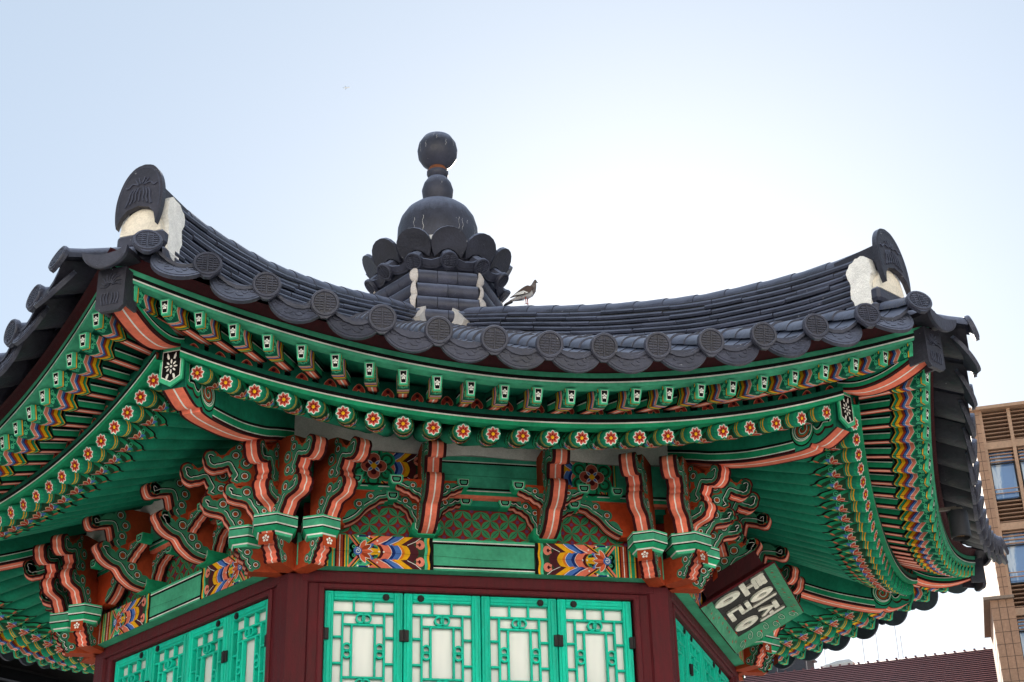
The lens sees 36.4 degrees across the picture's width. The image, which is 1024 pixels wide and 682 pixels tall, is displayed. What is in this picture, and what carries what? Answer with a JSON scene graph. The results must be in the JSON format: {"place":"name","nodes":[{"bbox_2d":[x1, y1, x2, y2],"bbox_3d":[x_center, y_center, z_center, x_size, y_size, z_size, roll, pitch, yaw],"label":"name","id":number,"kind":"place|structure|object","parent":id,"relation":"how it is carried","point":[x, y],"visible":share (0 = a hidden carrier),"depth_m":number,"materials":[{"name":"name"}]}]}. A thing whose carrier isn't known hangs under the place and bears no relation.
{"place":"outdoors","nodes":[
{"label":"outdoors","id":0,"kind":"place"},
{"bbox_2d":[0,657,93,681],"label":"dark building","id":1,"kind":"structure","parent":0,"point":[15,670],"depth_m":23.27,"materials":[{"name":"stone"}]},
{"bbox_2d":[0,666,65,681],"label":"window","id":2,"kind":"structure","parent":1,"relation":"in","point":[7,673],"depth_m":23.13,"materials":[{"name":"glass"}]},
{"bbox_2d":[0,131,1008,681],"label":"pavilion","id":3,"kind":"structure","parent":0,"point":[428,457],"depth_m":7.99,"materials":[{"name":"wood"}]},
{"bbox_2d":[114,648,150,681],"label":"door","id":4,"kind":"structure","parent":3,"relation":"in","point":[136,667],"depth_m":8.90,"materials":[{"name":"paint"}]},
{"bbox_2d":[145,632,188,681],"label":"door","id":5,"kind":"structure","parent":3,"relation":"in","point":[168,660],"depth_m":8.63,"materials":[{"name":"paint"}]},
{"bbox_2d":[186,615,228,681],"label":"door","id":6,"kind":"structure","parent":3,"relation":"in","point":[207,656],"depth_m":8.35,"materials":[{"name":"paint"}]},
{"bbox_2d":[225,599,267,681],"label":"door","id":7,"kind":"structure","parent":3,"relation":"in","point":[247,629],"depth_m":8.08,"materials":[{"name":"paint"}]},
{"bbox_2d":[322,590,402,681],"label":"door","id":8,"kind":"structure","parent":3,"relation":"in","point":[361,643],"depth_m":7.88,"materials":[{"name":"paint"}]},
{"bbox_2d":[399,593,481,681],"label":"door","id":9,"kind":"structure","parent":3,"relation":"in","point":[440,636],"depth_m":7.96,"materials":[{"name":"paint"}]},
{"bbox_2d":[504,280,537,305],"bbox_3d":[0.058,-0.308,9.920,0.227,0.189,0.082,0,-26,-4],"label":"pigeon","id":10,"kind":"object","parent":3,"relation":"on","point":[527,292],"visible":0.99,"depth_m":9.89,"materials":[{"name":"grey"}]},
{"bbox_2d":[480,596,562,681],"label":"door","id":11,"kind":"structure","parent":3,"relation":"in","point":[520,641],"depth_m":8.04,"materials":[{"name":"paint"}]},
{"bbox_2d":[556,599,635,681],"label":"door","id":12,"kind":"structure","parent":3,"relation":"in","point":[599,644],"depth_m":8.12,"materials":[{"name":"paint"}]},
{"bbox_2d":[676,619,689,681],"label":"door","id":13,"kind":"structure","parent":3,"relation":"in","point":[682,643],"depth_m":8.60,"materials":[{"name":"paint"}]},
{"bbox_2d":[687,632,703,681],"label":"door","id":14,"kind":"structure","parent":3,"relation":"in","point":[694,650],"depth_m":8.90,"materials":[{"name":"paint"}]},
{"bbox_2d":[702,649,716,681],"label":"door","id":15,"kind":"structure","parent":3,"relation":"in","point":[709,667],"depth_m":9.25,"materials":[{"name":"paint"}]},
{"bbox_2d":[715,664,728,681],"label":"door","id":16,"kind":"structure","parent":3,"relation":"in","point":[721,677],"depth_m":9.56,"materials":[{"name":"paint"}]},
{"bbox_2d":[699,551,803,653],"bbox_3d":[1.408,1.526,9.128,0.453,0.327,1.062,-10,-27,16],"label":"name board","id":17,"kind":"object","parent":3,"relation":"attached to","point":[751,599],"visible":1,"depth_m":9.07,"materials":[{"name":"green wood"}]},
{"bbox_2d":[939,506,970,540],"bbox_3d":[2.477,1.020,8.710,0.159,0.187,0.109,-23,-33,36],"label":"spotlight","id":18,"kind":"object","parent":3,"relation":"attached to","point":[959,523],"visible":1,"depth_m":8.66,"materials":[{"name":"black metal"}]},
{"bbox_2d":[0,0,1023,676],"label":"sky","id":19,"kind":"structure","parent":0,"point":[619,151],"materials":[{"name":"blue"}]},
{"bbox_2d":[969,401,1023,658],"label":"office building","id":20,"kind":"structure","parent":0,"point":[999,436],"depth_m":46.66,"materials":[{"name":"tile"}]},
{"bbox_2d":[988,449,1020,501],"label":"window","id":21,"kind":"structure","parent":20,"relation":"in","point":[1002,464],"depth_m":46.79,"materials":[{"name":"blue glass"}]},
{"bbox_2d":[1002,530,1023,584],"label":"window","id":22,"kind":"structure","parent":20,"relation":"in","point":[1014,541],"depth_m":45.71,"materials":[{"name":"blue glass"}]},
{"bbox_2d":[1017,447,1023,485],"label":"window","id":23,"kind":"structure","parent":20,"relation":"in","point":[1020,451],"depth_m":46.77,"materials":[{"name":"blue glass"}]},
{"bbox_2d":[1017,617,1023,658],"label":"window","id":24,"kind":"structure","parent":20,"relation":"in","point":[1020,621],"depth_m":44.71,"materials":[{"name":"blue glass"}]},
{"label":"ground","id":25,"kind":"structure","parent":0,"visible":0},
{"bbox_2d":[739,626,997,681],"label":"tiled house","id":26,"kind":"structure","parent":25,"relation":"on","point":[974,665],"depth_m":51.60,"materials":[{"name":"tile"}]},
{"bbox_2d":[983,594,1023,681],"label":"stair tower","id":27,"kind":"structure","parent":25,"relation":"on","point":[1001,629],"depth_m":42.70,"materials":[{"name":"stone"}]}
]}

